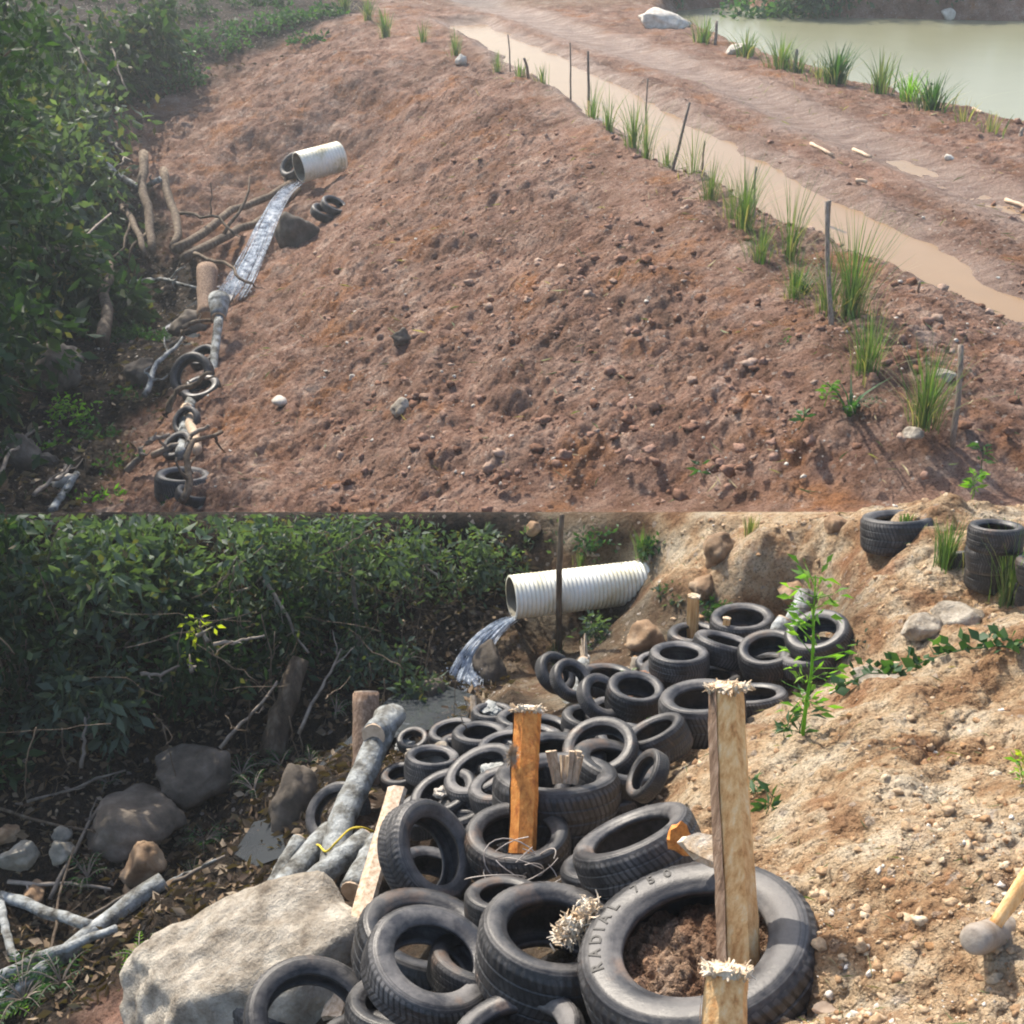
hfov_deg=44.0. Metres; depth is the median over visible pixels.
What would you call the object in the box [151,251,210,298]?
branch
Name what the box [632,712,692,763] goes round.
tyre
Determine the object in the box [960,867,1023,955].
hammer
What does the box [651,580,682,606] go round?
bank plant
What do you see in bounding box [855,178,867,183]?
wood scrap
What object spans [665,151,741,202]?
grass tuft
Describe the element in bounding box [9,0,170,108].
shrub
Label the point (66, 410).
weed patch
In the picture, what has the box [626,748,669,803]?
tyre
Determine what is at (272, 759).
fern
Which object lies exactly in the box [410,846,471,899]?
tyre
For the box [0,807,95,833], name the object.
branch
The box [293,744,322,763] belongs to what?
fern
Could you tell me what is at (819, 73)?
grass tuft
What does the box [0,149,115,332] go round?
shrub
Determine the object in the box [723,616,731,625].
stake
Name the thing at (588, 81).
roadside stake
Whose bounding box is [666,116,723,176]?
grass tuft
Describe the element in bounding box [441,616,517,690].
waterfall
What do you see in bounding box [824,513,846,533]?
rock
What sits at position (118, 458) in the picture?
weed patch
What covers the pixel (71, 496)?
weed patch
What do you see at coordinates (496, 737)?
tyre
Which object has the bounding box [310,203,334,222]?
tyre
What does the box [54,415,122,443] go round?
weed patch
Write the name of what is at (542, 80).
grass tuft
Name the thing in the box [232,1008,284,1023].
tyre
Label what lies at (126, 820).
rock
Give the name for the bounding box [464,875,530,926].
tyre
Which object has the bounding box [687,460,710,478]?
sprig
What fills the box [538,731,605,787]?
tyre
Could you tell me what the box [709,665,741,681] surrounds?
tyre
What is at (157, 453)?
branch
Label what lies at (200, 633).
leaf spray
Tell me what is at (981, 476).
seedling weed
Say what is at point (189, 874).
branch
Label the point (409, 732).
tyre
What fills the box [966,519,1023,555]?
tyre
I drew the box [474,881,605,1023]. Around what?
tyre
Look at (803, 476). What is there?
pebbles
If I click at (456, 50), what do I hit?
grass tuft
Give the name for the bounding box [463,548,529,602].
shrub
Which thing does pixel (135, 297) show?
shrub
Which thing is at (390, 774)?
tyre
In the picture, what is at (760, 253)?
grass tuft
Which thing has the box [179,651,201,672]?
leaf spray
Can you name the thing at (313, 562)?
shrub
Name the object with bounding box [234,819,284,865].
stream water
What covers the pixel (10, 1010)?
fern
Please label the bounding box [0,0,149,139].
shrub
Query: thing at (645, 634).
rock
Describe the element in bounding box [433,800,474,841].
tyre
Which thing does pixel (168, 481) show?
tyre
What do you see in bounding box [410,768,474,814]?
tyre
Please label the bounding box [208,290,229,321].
post
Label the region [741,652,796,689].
tyre
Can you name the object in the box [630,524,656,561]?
grass tuft
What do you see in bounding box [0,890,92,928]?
branch
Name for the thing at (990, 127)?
grass tuft
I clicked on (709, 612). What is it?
bank plant
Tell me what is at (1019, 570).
tyre
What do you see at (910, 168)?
road puddle
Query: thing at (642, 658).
tyre
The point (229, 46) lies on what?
weed patch
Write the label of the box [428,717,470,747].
tyre
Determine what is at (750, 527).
grass tuft
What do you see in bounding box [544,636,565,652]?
grass tuft
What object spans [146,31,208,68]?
weed patch
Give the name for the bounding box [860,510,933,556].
tyre
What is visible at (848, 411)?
long leaved weed
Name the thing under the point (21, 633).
shrub
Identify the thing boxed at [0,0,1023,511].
embankment ground
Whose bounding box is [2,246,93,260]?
twig
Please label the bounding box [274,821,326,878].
log
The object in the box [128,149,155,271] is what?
dead wood
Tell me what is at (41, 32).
tree
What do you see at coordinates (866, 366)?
grass tuft
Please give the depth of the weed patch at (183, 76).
38.33 m
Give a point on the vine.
(888, 667)
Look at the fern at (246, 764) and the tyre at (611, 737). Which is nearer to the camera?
the tyre at (611, 737)
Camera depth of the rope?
8.72 m
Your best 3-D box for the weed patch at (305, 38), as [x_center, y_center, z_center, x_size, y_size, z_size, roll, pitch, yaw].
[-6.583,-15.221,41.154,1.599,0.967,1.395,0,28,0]
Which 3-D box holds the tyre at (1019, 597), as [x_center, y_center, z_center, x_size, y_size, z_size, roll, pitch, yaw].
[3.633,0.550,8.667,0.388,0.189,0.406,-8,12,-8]
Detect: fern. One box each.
[0,948,61,1023]
[0,973,30,1019]
[18,947,91,1005]
[62,851,110,892]
[83,766,130,791]
[110,931,149,967]
[174,821,234,856]
[181,855,198,882]
[228,768,264,797]
[230,751,266,780]
[260,747,294,769]
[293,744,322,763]
[328,693,351,719]
[379,648,424,667]
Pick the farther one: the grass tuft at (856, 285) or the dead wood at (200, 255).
the dead wood at (200, 255)
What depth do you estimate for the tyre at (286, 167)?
33.06 m
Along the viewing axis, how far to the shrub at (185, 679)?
11.55 m
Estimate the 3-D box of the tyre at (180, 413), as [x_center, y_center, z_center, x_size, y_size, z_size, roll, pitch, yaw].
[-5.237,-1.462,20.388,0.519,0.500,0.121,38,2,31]
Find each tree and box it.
[0,0,92,80]
[0,0,114,222]
[0,4,92,511]
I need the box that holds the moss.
[503,741,520,768]
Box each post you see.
[196,261,217,324]
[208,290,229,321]
[351,691,380,784]
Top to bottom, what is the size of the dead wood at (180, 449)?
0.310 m
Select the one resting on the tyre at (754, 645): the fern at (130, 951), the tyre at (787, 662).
the tyre at (787, 662)
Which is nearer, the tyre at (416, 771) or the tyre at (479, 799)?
the tyre at (479, 799)
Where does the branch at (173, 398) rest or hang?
on the embankment ground at (402, 96)
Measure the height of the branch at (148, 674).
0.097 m
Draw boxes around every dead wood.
[47,471,79,511]
[95,255,113,347]
[98,126,132,165]
[106,162,161,191]
[108,185,147,259]
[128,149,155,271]
[159,166,181,249]
[171,176,296,253]
[174,397,195,459]
[178,182,242,237]
[179,176,301,262]
[180,402,202,455]
[193,251,264,289]
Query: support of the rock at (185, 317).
on the embankment ground at (402, 96)
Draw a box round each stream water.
[162,277,241,330]
[165,332,199,344]
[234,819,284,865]
[315,686,471,774]
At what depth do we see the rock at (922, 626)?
8.70 m
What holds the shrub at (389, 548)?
on the slope ground at (826, 769)
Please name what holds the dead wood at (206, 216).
on the embankment ground at (402, 96)
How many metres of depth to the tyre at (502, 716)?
9.48 m
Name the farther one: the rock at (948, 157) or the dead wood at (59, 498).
the rock at (948, 157)
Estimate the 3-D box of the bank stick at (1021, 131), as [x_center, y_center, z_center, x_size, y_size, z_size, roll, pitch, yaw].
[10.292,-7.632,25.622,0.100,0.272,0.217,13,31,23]
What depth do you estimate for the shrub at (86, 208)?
28.97 m
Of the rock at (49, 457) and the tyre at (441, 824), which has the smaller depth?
the tyre at (441, 824)
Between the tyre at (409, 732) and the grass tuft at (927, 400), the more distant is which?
the grass tuft at (927, 400)
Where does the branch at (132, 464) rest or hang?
on the embankment ground at (402, 96)
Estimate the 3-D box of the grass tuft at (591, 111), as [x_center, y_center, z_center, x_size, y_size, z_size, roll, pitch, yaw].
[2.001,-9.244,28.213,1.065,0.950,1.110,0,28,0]
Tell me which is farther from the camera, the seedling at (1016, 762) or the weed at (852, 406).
the weed at (852, 406)
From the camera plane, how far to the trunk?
11.64 m
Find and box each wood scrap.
[809,142,833,155]
[852,148,871,157]
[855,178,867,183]
[1004,198,1023,206]
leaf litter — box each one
[0,53,287,511]
[0,511,538,1023]
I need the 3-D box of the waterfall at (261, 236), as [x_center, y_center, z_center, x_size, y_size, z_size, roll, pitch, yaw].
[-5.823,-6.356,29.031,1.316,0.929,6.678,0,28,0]
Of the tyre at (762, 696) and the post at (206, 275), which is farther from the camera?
the post at (206, 275)
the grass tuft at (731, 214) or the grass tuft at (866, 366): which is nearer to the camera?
the grass tuft at (866, 366)
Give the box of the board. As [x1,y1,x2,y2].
[321,785,406,1020]
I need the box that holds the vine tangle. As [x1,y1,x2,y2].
[0,525,468,813]
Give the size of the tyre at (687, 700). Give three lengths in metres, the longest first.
0.600 x 0.580 x 0.280 m
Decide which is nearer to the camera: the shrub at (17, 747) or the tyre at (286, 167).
the shrub at (17, 747)
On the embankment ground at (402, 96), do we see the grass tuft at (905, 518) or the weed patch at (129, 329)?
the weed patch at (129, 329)
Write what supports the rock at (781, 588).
on the slope ground at (826, 769)
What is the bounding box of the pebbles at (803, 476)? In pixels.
[97,120,1010,509]
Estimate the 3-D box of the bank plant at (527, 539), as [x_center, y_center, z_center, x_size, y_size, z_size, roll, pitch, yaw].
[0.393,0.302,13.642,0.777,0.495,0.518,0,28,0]
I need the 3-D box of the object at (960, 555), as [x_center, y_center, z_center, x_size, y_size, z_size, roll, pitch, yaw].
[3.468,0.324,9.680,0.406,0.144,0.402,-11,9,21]
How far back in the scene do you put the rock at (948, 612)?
8.78 m
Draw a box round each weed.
[775,554,856,735]
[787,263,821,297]
[789,407,815,429]
[815,380,840,406]
[818,377,891,416]
[842,395,885,410]
[958,468,989,499]
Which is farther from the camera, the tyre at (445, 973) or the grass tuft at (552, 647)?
the grass tuft at (552, 647)
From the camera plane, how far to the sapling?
12.51 m
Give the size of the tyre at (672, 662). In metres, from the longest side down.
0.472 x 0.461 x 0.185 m
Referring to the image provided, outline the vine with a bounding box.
[830,624,1023,695]
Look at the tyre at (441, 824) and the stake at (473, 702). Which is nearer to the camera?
the tyre at (441, 824)
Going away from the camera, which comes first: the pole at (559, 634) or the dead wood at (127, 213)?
the pole at (559, 634)
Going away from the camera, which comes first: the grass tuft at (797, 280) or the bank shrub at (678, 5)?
the grass tuft at (797, 280)
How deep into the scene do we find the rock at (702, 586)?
11.61 m
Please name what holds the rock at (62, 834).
on the slope ground at (826, 769)
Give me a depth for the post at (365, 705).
10.22 m
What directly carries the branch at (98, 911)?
on the slope ground at (826, 769)
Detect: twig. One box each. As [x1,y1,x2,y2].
[0,426,43,472]
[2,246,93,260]
[32,456,82,496]
[50,213,111,265]
[56,19,102,100]
[105,42,128,93]
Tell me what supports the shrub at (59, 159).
on the embankment ground at (402, 96)
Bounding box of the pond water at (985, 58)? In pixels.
[675,5,1023,120]
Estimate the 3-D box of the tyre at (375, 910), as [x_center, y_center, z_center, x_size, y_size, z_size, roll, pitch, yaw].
[-0.466,2.251,6.529,0.705,0.279,0.704,7,20,-20]
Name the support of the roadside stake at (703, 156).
on the embankment ground at (402, 96)
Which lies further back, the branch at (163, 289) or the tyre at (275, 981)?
the branch at (163, 289)
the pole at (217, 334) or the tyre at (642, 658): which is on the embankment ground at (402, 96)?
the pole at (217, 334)
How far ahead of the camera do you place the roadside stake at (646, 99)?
27.45 m
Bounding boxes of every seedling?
[748,772,770,795]
[750,780,781,814]
[773,710,799,737]
[1005,750,1023,783]
[1014,749,1023,772]
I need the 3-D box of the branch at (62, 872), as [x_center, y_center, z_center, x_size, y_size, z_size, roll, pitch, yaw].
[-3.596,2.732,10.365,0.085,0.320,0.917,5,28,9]
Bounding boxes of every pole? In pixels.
[210,314,223,368]
[555,513,563,650]
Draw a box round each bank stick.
[714,21,717,45]
[792,49,797,68]
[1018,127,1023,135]
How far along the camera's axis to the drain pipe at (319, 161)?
31.99 m
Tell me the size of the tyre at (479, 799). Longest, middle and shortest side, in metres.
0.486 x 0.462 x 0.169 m
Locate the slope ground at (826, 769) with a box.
[0,493,1023,1023]
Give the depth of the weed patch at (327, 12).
43.38 m
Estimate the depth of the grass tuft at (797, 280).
16.50 m
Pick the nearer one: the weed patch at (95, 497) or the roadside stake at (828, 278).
the roadside stake at (828, 278)
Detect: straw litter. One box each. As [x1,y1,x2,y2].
[227,71,1023,511]
[518,493,1023,1023]
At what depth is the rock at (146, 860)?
10.24 m
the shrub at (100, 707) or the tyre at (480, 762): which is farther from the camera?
the shrub at (100, 707)
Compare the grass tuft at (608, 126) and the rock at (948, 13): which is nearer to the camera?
the grass tuft at (608, 126)
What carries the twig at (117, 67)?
on the embankment ground at (402, 96)
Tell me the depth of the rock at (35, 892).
10.11 m
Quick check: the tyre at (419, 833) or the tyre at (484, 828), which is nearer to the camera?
the tyre at (484, 828)
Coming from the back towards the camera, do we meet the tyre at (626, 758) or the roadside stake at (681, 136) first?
the roadside stake at (681, 136)
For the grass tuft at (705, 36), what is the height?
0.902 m
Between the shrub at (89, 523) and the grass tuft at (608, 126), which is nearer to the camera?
the shrub at (89, 523)
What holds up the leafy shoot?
on the slope ground at (826, 769)
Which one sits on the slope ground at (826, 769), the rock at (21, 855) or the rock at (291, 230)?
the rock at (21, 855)
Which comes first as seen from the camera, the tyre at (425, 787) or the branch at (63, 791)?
the tyre at (425, 787)
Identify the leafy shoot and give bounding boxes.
[775,683,830,733]
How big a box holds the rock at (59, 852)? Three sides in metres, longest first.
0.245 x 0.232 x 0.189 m
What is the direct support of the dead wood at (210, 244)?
on the embankment ground at (402, 96)
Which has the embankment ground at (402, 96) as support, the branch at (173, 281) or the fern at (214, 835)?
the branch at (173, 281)
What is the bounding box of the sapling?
[350,514,360,660]
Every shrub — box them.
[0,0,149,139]
[0,42,65,188]
[0,46,163,171]
[0,47,132,215]
[0,148,147,276]
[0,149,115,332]
[0,232,105,436]
[0,513,57,631]
[0,513,198,648]
[0,513,252,688]
[0,567,107,735]
[0,697,46,795]
[1,219,135,338]
[2,90,150,230]
[8,639,161,773]
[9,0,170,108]
[61,253,162,339]
[83,0,193,97]
[94,559,272,737]
[108,513,318,649]
[162,570,325,697]
[192,513,397,630]
[248,513,451,645]
[253,576,398,677]
[320,612,425,691]
[329,514,486,629]
[377,665,449,701]
[418,516,530,600]
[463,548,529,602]
[671,0,693,8]
[711,0,843,20]
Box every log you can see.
[268,834,305,879]
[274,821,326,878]
[307,828,369,880]
[319,705,401,885]
[340,833,373,901]
[362,703,405,741]
[562,633,589,703]
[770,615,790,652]
[785,588,817,619]
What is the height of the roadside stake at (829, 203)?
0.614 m
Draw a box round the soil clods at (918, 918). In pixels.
[620,492,1023,1023]
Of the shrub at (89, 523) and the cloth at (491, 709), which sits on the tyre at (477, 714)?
the cloth at (491, 709)
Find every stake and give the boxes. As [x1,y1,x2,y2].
[470,695,476,710]
[507,34,510,71]
[507,702,546,853]
[523,57,529,77]
[569,43,571,100]
[587,51,589,99]
[645,78,647,123]
[671,102,690,170]
[687,593,700,638]
[698,957,755,1023]
[701,142,704,169]
[702,678,759,965]
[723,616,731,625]
[753,166,756,218]
[824,201,833,324]
[827,200,830,223]
[917,281,920,292]
[949,345,963,448]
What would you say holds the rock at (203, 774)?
on the slope ground at (826, 769)
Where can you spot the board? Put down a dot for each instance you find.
(368, 888)
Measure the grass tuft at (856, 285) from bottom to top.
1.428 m
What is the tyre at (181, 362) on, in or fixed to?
on the embankment ground at (402, 96)
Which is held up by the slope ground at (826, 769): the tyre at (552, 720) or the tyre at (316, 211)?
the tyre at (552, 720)
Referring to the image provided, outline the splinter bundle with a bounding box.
[545,750,583,784]
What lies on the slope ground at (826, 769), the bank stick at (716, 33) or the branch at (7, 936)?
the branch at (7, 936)
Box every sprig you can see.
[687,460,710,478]
[965,441,995,469]
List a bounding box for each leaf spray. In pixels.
[177,614,225,649]
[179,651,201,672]
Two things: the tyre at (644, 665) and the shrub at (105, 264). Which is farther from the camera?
the shrub at (105, 264)
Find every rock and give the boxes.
[0,824,19,844]
[0,840,39,871]
[1,433,41,470]
[17,342,83,395]
[23,879,44,903]
[40,452,58,465]
[49,840,75,865]
[51,473,75,488]
[51,826,72,841]
[86,782,187,863]
[119,840,166,887]
[123,357,155,387]
[155,743,233,809]
[168,309,206,335]
[268,763,318,831]
[272,395,286,406]
[274,211,319,248]
[390,397,408,416]
[391,327,411,346]
[416,678,446,695]
[433,785,446,798]
[455,54,466,64]
[472,639,507,684]
[526,521,541,536]
[626,619,663,651]
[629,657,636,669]
[638,7,690,28]
[688,574,713,599]
[702,532,734,568]
[726,43,749,54]
[777,581,804,604]
[811,1001,835,1013]
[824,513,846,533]
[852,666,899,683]
[900,612,941,641]
[902,426,923,439]
[930,368,956,382]
[930,600,984,625]
[941,8,955,19]
[944,154,953,159]
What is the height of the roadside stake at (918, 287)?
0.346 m
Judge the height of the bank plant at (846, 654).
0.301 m
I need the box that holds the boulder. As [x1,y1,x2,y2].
[119,871,358,1023]
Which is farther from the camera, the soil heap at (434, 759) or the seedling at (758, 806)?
the soil heap at (434, 759)
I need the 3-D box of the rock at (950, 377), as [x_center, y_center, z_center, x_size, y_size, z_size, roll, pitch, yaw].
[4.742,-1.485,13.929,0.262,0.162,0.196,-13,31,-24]
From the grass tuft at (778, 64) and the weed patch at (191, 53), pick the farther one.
the weed patch at (191, 53)
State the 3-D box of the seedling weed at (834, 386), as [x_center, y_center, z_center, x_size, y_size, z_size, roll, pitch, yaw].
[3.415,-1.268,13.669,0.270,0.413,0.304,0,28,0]
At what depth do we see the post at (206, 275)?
24.26 m
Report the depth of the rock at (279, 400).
19.50 m
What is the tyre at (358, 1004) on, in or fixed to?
on the slope ground at (826, 769)
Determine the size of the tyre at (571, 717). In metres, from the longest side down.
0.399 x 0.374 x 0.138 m
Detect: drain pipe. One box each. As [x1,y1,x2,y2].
[292,141,347,181]
[506,561,649,618]
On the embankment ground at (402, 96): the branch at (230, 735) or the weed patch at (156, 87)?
the weed patch at (156, 87)
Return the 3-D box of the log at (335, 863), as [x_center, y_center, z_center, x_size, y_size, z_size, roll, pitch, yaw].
[-1.163,2.353,8.521,0.184,0.190,0.554,21,35,34]
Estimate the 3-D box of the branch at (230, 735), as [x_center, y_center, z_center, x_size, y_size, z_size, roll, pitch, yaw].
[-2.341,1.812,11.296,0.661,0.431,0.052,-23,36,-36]
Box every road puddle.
[449,25,1023,321]
[885,160,1023,220]
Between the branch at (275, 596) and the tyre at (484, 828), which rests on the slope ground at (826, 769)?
the tyre at (484, 828)
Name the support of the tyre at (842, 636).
on the tyre at (754, 645)
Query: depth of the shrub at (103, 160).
30.12 m
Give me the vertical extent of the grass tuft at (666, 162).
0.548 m
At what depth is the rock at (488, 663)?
12.33 m
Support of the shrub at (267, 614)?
on the slope ground at (826, 769)
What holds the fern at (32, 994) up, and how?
on the slope ground at (826, 769)
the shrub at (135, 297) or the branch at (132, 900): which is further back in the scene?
the shrub at (135, 297)
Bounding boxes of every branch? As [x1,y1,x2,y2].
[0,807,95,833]
[0,873,167,1007]
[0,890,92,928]
[0,897,20,961]
[0,924,117,982]
[7,879,110,890]
[26,769,125,802]
[48,799,99,900]
[50,847,94,946]
[79,711,89,767]
[85,886,136,918]
[124,432,169,472]
[126,266,195,288]
[140,665,179,682]
[141,336,183,397]
[150,424,209,458]
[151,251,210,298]
[162,371,215,417]
[166,855,224,883]
[168,313,226,347]
[169,859,215,879]
[175,430,225,503]
[213,635,264,645]
[219,680,277,748]
[263,579,309,653]
[297,630,354,733]
[415,554,441,581]
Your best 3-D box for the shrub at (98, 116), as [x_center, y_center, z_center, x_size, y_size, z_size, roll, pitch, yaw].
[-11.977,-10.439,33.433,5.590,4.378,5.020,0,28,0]
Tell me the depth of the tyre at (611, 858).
5.90 m
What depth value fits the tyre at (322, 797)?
9.40 m
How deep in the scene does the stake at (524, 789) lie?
7.31 m
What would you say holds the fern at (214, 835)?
on the slope ground at (826, 769)
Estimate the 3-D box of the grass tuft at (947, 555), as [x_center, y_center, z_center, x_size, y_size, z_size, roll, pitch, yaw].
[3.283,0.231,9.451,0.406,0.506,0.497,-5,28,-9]
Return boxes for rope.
[316,826,374,852]
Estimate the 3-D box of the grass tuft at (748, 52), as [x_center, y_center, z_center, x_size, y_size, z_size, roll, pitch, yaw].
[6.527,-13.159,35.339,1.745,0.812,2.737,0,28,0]
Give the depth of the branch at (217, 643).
11.24 m
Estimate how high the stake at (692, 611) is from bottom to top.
0.643 m
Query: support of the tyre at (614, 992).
on the slope ground at (826, 769)
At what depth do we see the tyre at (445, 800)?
8.19 m
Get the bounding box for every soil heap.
[404,741,447,762]
[623,903,767,996]
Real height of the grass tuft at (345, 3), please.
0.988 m
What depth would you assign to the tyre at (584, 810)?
7.42 m
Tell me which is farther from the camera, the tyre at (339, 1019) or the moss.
the moss
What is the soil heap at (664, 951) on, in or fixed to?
in the tyre at (614, 992)
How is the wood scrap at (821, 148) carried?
on the embankment ground at (402, 96)
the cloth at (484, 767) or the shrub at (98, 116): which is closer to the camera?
the cloth at (484, 767)
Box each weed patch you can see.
[24,481,83,500]
[34,431,80,450]
[42,391,101,427]
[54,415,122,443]
[76,483,126,503]
[85,319,149,344]
[91,441,144,474]
[98,383,159,406]
[110,67,182,103]
[110,322,152,343]
[143,326,170,341]
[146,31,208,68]
[151,0,222,21]
[152,58,210,94]
[179,18,254,60]
[213,7,286,37]
[220,0,297,9]
[254,0,317,28]
[285,26,330,49]
[305,0,349,18]
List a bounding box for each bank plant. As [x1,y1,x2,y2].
[515,516,566,560]
[566,609,611,649]
[570,518,620,564]
[636,531,665,564]
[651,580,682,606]
[699,595,730,621]
[843,620,867,660]
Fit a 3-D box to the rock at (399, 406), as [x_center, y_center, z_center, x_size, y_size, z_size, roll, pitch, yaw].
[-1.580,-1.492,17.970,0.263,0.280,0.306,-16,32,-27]
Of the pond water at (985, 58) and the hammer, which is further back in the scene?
the pond water at (985, 58)
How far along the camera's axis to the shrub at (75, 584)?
11.43 m
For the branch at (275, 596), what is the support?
attached to the shrub at (267, 614)
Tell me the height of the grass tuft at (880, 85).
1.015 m
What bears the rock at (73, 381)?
on the embankment ground at (402, 96)
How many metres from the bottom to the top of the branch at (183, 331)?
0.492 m
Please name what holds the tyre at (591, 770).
on the slope ground at (826, 769)
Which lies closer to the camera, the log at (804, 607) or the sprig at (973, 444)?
the log at (804, 607)
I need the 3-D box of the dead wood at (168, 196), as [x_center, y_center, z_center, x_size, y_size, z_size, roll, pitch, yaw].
[-7.978,-7.151,29.661,0.340,1.075,3.706,-7,29,-14]
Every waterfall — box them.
[218,181,302,299]
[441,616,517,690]
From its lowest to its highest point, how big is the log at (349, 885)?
0.228 m
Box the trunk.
[258,655,308,760]
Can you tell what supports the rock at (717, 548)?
on the slope ground at (826, 769)
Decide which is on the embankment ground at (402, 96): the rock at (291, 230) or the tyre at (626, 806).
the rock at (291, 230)
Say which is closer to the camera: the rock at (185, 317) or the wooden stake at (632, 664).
the wooden stake at (632, 664)
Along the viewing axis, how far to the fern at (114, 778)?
11.08 m
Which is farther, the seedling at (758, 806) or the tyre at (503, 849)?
the tyre at (503, 849)
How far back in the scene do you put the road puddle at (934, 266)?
23.43 m
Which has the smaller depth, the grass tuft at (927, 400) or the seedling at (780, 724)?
the seedling at (780, 724)
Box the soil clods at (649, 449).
[313,99,1023,511]
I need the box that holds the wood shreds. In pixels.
[546,890,602,953]
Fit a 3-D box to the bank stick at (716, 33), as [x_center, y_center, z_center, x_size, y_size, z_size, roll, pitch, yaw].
[5.966,-13.968,37.076,0.098,0.730,0.440,4,28,8]
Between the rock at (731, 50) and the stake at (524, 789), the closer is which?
the stake at (524, 789)
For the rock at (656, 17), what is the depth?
40.51 m
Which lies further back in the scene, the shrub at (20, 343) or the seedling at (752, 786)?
the shrub at (20, 343)
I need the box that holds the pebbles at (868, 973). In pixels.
[420,501,1023,1023]
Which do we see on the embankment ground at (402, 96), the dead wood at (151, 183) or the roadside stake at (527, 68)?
the roadside stake at (527, 68)
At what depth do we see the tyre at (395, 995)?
5.73 m
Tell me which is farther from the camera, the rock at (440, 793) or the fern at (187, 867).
the fern at (187, 867)
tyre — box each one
[154,466,208,502]
[162,431,189,459]
[170,352,214,395]
[172,406,200,431]
[175,484,205,507]
[181,375,220,401]
[190,344,218,370]
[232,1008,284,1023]
[243,955,358,1023]
[280,152,298,180]
[305,781,370,834]
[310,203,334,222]
[320,195,345,215]
[327,1009,387,1023]
[344,980,393,1023]
[351,887,464,990]
[360,904,484,1023]
[377,798,471,898]
[380,762,414,794]
[396,726,428,753]
[404,744,459,786]
[404,796,441,840]
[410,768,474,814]
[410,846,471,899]
[426,933,476,992]
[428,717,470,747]
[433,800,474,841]
[440,733,451,747]
[441,782,472,817]
[444,743,509,807]
[451,720,505,755]
[457,995,585,1023]
[464,802,570,881]
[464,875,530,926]
[468,765,501,814]
[471,702,511,721]
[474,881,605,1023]
[476,745,510,775]
[478,729,512,759]
[492,752,620,850]
[496,708,512,726]
[498,841,536,853]
[501,723,560,744]
[535,651,575,694]
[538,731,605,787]
[541,713,570,732]
[549,658,591,702]
[554,783,637,814]
[560,704,594,738]
[560,855,582,888]
[562,716,638,774]
[572,738,654,807]
[572,802,700,901]
[576,673,621,717]
[577,861,818,1023]
[578,663,630,697]
[583,696,605,720]
[595,722,635,741]
[604,670,664,723]
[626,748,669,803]
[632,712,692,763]
[635,651,648,670]
[639,660,709,688]
[648,641,709,683]
[658,678,746,749]
[667,621,708,641]
[692,629,749,671]
[709,602,774,637]
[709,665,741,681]
[737,629,791,683]
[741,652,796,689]
[744,683,788,717]
[778,637,836,681]
[784,609,852,662]
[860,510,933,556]
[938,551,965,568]
[963,564,1006,595]
[964,545,1023,575]
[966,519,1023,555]
[1012,582,1023,606]
[1015,553,1023,585]
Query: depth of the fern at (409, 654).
12.37 m
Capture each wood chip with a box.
[667,821,690,855]
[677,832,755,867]
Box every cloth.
[394,739,415,750]
[480,762,503,772]
[481,699,501,715]
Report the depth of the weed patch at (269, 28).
42.10 m
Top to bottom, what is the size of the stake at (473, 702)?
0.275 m
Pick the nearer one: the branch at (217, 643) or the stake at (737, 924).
the stake at (737, 924)
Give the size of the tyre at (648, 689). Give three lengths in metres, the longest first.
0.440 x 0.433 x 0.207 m
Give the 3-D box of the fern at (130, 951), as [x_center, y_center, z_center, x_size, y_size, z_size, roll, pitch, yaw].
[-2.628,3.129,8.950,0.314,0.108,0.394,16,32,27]
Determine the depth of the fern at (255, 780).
11.00 m
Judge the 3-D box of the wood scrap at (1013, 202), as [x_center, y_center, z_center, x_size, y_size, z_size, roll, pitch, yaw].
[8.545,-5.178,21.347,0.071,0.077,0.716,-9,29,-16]
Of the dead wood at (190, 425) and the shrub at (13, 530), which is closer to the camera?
the shrub at (13, 530)
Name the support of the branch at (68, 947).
on the slope ground at (826, 769)
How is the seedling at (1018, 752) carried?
on the slope ground at (826, 769)
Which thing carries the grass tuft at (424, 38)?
on the embankment ground at (402, 96)
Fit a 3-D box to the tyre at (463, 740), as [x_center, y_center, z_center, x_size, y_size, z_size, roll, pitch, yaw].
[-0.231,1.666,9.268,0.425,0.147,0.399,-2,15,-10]
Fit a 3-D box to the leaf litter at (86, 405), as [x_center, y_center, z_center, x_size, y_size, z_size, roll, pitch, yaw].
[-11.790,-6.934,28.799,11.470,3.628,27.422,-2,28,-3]
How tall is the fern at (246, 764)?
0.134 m
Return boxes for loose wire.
[464,836,560,881]
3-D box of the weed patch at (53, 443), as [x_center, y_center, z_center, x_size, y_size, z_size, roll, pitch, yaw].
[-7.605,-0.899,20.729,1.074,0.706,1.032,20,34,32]
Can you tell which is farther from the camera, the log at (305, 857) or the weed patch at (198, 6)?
the weed patch at (198, 6)
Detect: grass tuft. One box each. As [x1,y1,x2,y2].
[329,0,353,11]
[354,0,378,20]
[366,4,404,38]
[415,16,431,42]
[446,29,463,55]
[481,52,506,73]
[510,57,534,77]
[531,62,553,84]
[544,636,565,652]
[571,550,585,566]
[581,77,615,118]
[593,83,644,132]
[605,99,672,159]
[607,94,678,148]
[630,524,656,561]
[657,138,682,169]
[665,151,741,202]
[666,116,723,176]
[680,13,729,44]
[705,151,807,230]
[710,163,761,219]
[715,28,769,58]
[722,208,792,264]
[736,514,766,536]
[746,30,813,69]
[753,247,832,302]
[755,170,842,263]
[759,205,920,323]
[778,233,891,317]
[780,45,827,73]
[790,41,869,87]
[803,56,827,81]
[809,284,929,387]
[844,320,1021,433]
[849,48,920,94]
[877,66,952,103]
[889,68,1014,112]
[899,513,915,521]
[927,514,973,573]
[942,98,996,124]
[966,110,1013,138]
[985,519,1023,607]
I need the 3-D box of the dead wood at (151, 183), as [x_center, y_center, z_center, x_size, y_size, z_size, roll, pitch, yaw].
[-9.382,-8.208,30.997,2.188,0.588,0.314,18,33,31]
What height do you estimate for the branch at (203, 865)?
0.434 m

